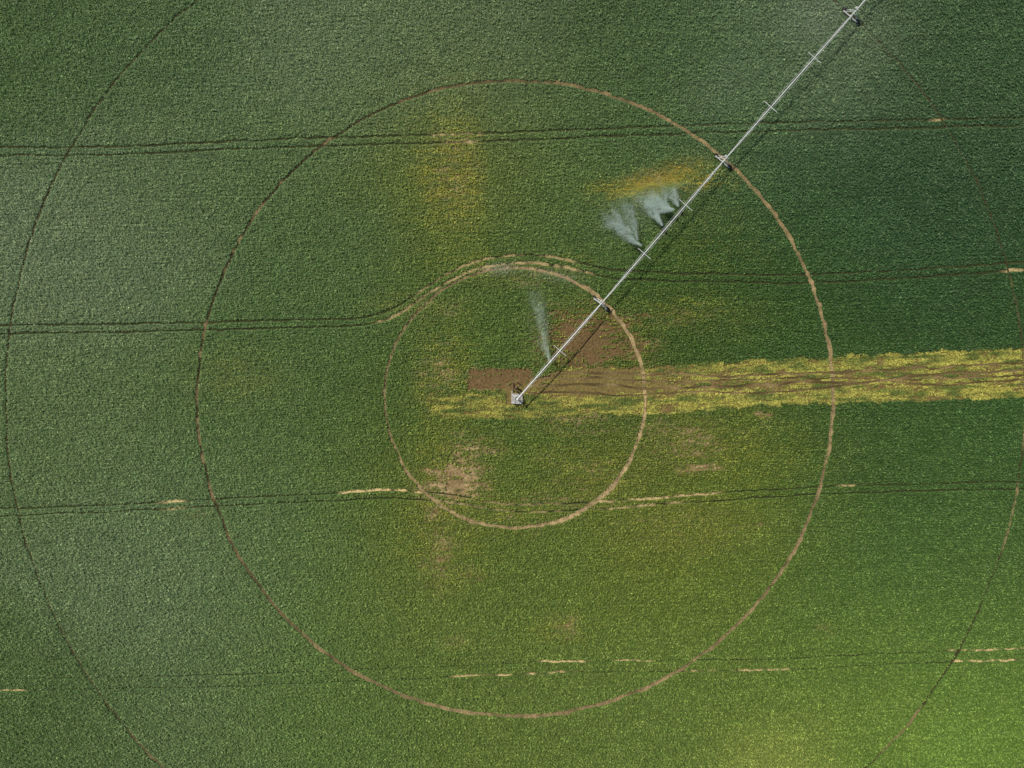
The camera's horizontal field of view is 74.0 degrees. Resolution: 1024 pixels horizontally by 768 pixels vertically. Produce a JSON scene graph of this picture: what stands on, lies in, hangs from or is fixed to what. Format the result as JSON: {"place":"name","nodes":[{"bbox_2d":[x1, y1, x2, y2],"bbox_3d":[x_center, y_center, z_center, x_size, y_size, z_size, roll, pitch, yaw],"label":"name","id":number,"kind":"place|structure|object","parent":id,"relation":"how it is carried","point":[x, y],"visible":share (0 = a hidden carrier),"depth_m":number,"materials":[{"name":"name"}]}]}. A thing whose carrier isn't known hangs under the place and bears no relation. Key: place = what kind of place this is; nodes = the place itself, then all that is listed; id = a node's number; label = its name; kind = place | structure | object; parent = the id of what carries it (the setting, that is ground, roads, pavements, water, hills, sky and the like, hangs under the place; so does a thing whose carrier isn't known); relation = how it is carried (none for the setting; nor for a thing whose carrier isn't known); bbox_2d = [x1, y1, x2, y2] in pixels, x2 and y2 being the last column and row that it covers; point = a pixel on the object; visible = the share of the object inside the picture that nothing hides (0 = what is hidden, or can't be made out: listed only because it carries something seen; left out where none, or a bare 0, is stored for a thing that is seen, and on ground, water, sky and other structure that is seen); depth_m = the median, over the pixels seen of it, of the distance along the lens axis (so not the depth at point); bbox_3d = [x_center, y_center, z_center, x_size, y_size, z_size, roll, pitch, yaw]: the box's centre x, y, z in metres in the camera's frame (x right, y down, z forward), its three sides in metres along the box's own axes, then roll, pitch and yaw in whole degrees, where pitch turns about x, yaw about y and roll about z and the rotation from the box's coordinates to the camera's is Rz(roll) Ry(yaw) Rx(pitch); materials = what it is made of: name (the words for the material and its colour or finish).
{"place":"outdoors","nodes":[
{"label":"outdoors","id":0,"kind":"place"},
{"bbox_2d":[0,0,1023,767],"bbox_3d":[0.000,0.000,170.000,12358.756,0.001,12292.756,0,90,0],"label":"ground","id":1,"kind":"structure","parent":0,"point":[586,344],"depth_m":170.00,"materials":[{"name":"green plant"}]},
{"bbox_2d":[0,254,1023,334],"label":"tractor rut","id":2,"kind":"structure","parent":1,"relation":"on","point":[542,264],"depth_m":170.00,"materials":[{"name":"soil"}]},
{"bbox_2d":[0,117,1023,156],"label":"tractor rut","id":3,"kind":"structure","parent":1,"relation":"on","point":[501,140],"depth_m":170.00,"materials":[{"name":"soil"}]},
{"bbox_2d":[0,481,1023,516],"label":"tractor rut","id":4,"kind":"structure","parent":1,"relation":"on","point":[521,504],"depth_m":170.00,"materials":[{"name":"soil"}]},
{"bbox_2d":[0,647,1023,690],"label":"tractor rut","id":5,"kind":"structure","parent":1,"relation":"on","point":[582,661],"depth_m":170.00,"materials":[{"name":"soil"}]},
{"bbox_2d":[4,0,1023,767],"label":"wheel track","id":6,"kind":"structure","parent":1,"relation":"on","point":[24,264],"depth_m":169.99,"materials":[{"name":"soil"}]},
{"bbox_2d":[383,266,646,529],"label":"wheel track","id":7,"kind":"structure","parent":1,"relation":"on","point":[612,486],"depth_m":169.99,"materials":[{"name":"soil"}]},
{"bbox_2d":[195,79,835,717],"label":"wheel track","id":8,"kind":"structure","parent":1,"relation":"on","point":[801,535],"depth_m":169.99,"materials":[{"name":"soil"}]},
{"bbox_2d":[511,0,864,403],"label":"pivot irrigator","id":9,"kind":"object","parent":1,"relation":"on","point":[516,398],"visible":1,"depth_m":166.10,"materials":[{"name":"metal"}]},
{"bbox_2d":[526,282,550,362],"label":"water spray","id":10,"kind":"object","parent":9,"relation":"attached to","point":[547,350],"visible":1,"depth_m":167.37,"materials":[{"name":"white liquid"}]},
{"bbox_2d":[596,194,642,246],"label":"water spray","id":11,"kind":"object","parent":9,"relation":"attached to","point":[628,235],"visible":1,"depth_m":167.43,"materials":[{"name":"white liquid"}]},
{"bbox_2d":[632,177,679,225],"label":"water spray","id":12,"kind":"object","parent":9,"relation":"attached to","point":[662,206],"visible":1,"depth_m":167.28,"materials":[{"name":"white liquid"}]},
{"bbox_2d":[579,146,755,216],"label":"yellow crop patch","id":13,"kind":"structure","parent":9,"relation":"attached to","point":[655,185],"depth_m":168.22,"materials":[{"name":"plant"}]},
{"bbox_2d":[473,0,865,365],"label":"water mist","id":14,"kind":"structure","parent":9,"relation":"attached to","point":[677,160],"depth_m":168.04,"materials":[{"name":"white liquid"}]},
{"bbox_2d":[426,348,1023,419],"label":"weeds","id":15,"kind":"object","parent":1,"relation":"on","point":[531,401],"visible":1,"depth_m":169.77,"materials":[{"name":"yellow plant"}]},
{"bbox_2d":[528,362,1023,396],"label":"dirt track","id":16,"kind":"structure","parent":1,"relation":"on","point":[552,376],"depth_m":169.98,"materials":[{"name":"soil"}]}
]}

